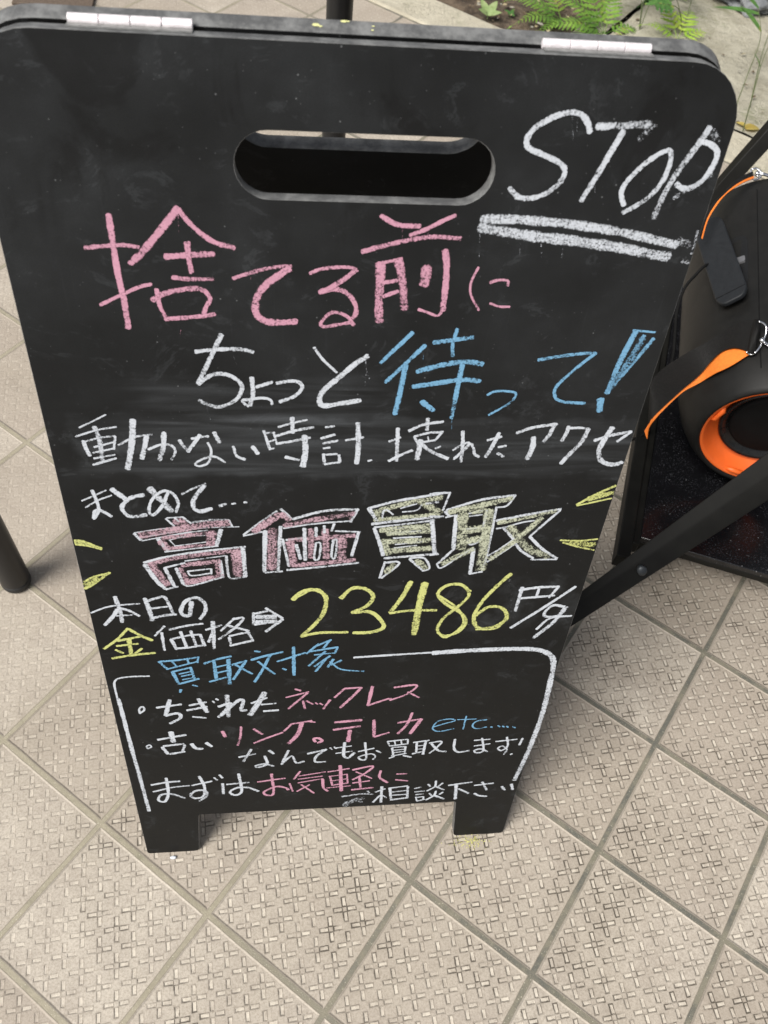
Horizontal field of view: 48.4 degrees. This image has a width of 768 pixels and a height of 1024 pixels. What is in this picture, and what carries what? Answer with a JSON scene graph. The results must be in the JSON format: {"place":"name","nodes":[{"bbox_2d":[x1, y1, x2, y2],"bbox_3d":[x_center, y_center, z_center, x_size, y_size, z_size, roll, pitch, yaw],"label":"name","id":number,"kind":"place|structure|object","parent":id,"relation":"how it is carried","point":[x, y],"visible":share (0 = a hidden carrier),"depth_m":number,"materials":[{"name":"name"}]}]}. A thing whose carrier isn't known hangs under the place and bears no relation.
{"place":"outdoors","nodes":[
{"label":"outdoors","id":0,"kind":"place"},
{"bbox_2d":[12,0,93,5],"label":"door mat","id":1,"kind":"object","parent":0,"point":[74,2],"depth_m":2.43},
{"bbox_2d":[0,0,767,1023],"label":"tiled floor","id":2,"kind":"structure","parent":0,"point":[614,870],"depth_m":1.23,"materials":[{"name":"beige tile"}]},
{"bbox_2d":[0,515,30,593],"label":"metal post","id":3,"kind":"object","parent":2,"relation":"on","point":[15,576],"visible":1,"depth_m":1.34,"materials":[{"name":"black metal"}]},
{"bbox_2d":[322,0,353,137],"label":"metal post","id":4,"kind":"object","parent":2,"relation":"on","point":[339,9],"depth_m":1.49,"materials":[{"name":"black metal"}]},
{"bbox_2d":[0,3,736,852],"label":"chalkboard sign","id":5,"kind":"object","parent":2,"relation":"on","point":[340,433],"visible":1,"depth_m":0.69,"materials":[{"name":"wood"}]},
{"bbox_2d":[441,834,489,849],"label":"chalk dust","id":6,"kind":"object","parent":2,"relation":"on","point":[468,841],"visible":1,"depth_m":1.25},
{"bbox_2d":[570,120,767,626],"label":"folding stand","id":7,"kind":"object","parent":2,"relation":"on","point":[681,499],"visible":0.52,"depth_m":1.47,"materials":[{"name":"black paint"}]},
{"bbox_2d":[632,167,767,478],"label":"bag","id":8,"kind":"object","parent":7,"relation":"on","point":[713,377],"visible":0.95,"depth_m":1.45,"materials":[{"name":"black fabric"}]},
{"bbox_2d":[437,0,611,32],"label":"soil bed","id":9,"kind":"object","parent":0,"point":[504,21],"visible":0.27,"depth_m":2.68,"materials":[{"name":"brown soil"}]},
{"bbox_2d":[479,0,501,18],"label":"seedling","id":10,"kind":"object","parent":9,"relation":"on","point":[489,10],"visible":1,"depth_m":2.62,"materials":[{"name":"green plant"}]},
{"bbox_2d":[505,9,514,17],"bbox_3d":[0.390,-1.541,2.646,0.034,0.019,0.036,-1,56,-7],"label":"seedling","id":11,"kind":"object","parent":9,"relation":"on","point":[510,12],"visible":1,"depth_m":2.64,"materials":[{"name":"green plant"}]},
{"bbox_2d":[501,0,565,30],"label":"fern","id":12,"kind":"object","parent":9,"relation":"on","point":[548,15],"visible":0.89,"depth_m":2.63,"materials":[{"name":"green plant"}]},
{"bbox_2d":[537,0,636,35],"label":"fern","id":13,"kind":"object","parent":9,"relation":"on","point":[598,19],"visible":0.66,"depth_m":2.62,"materials":[{"name":"green plant"}]},
{"bbox_2d":[470,0,762,121],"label":"leaf litter","id":14,"kind":"object","parent":9,"relation":"on","point":[506,12],"visible":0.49,"depth_m":2.63,"materials":[{"name":"plant"}]},
{"bbox_2d":[572,0,642,33],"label":"concrete ground","id":15,"kind":"structure","parent":0,"point":[628,6],"depth_m":2.71,"materials":[{"name":"beige concrete"}]},
{"bbox_2d":[605,0,767,137],"bbox_3d":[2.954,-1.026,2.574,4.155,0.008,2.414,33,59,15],"label":"concrete ground","id":16,"kind":"structure","parent":0,"point":[731,34],"depth_m":2.66,"materials":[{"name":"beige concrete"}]},
{"bbox_2d":[369,0,767,178],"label":"stone kerb","id":17,"kind":"structure","parent":16,"relation":"on","point":[429,12],"depth_m":2.59,"materials":[{"name":"grey stone"}]},
{"bbox_2d":[639,0,651,29],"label":"weed","id":18,"kind":"object","parent":16,"relation":"on","point":[640,23],"visible":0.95,"depth_m":2.64,"materials":[{"name":"green plant"}]},
{"bbox_2d":[645,0,691,32],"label":"weed","id":19,"kind":"object","parent":16,"relation":"on","point":[666,5],"visible":0.98,"depth_m":2.58,"materials":[{"name":"green plant"}]},
{"bbox_2d":[638,7,705,40],"bbox_3d":[0.900,-1.524,2.649,0.249,0.062,0.169,-1,56,-7],"label":"fern","id":20,"kind":"object","parent":16,"relation":"on","point":[678,26],"visible":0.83,"depth_m":2.64,"materials":[{"name":"green plant"}]},
{"bbox_2d":[717,0,767,130],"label":"weed","id":21,"kind":"object","parent":16,"relation":"on","point":[749,12],"visible":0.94,"depth_m":2.35,"materials":[{"name":"green plant"}]},
{"bbox_2d":[721,0,767,17],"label":"grey rock","id":22,"kind":"object","parent":16,"relation":"on","point":[761,4],"visible":0.67,"depth_m":2.75,"materials":[{"name":"stone"}]},
{"bbox_2d":[736,122,759,129],"bbox_3d":[1.020,-1.074,2.390,0.076,0.013,0.033,12,56,2],"label":"fallen leaf","id":23,"kind":"object","parent":16,"relation":"on","point":[749,126],"visible":0.89,"depth_m":2.39,"materials":[{"name":"yellow plant"}]}
]}

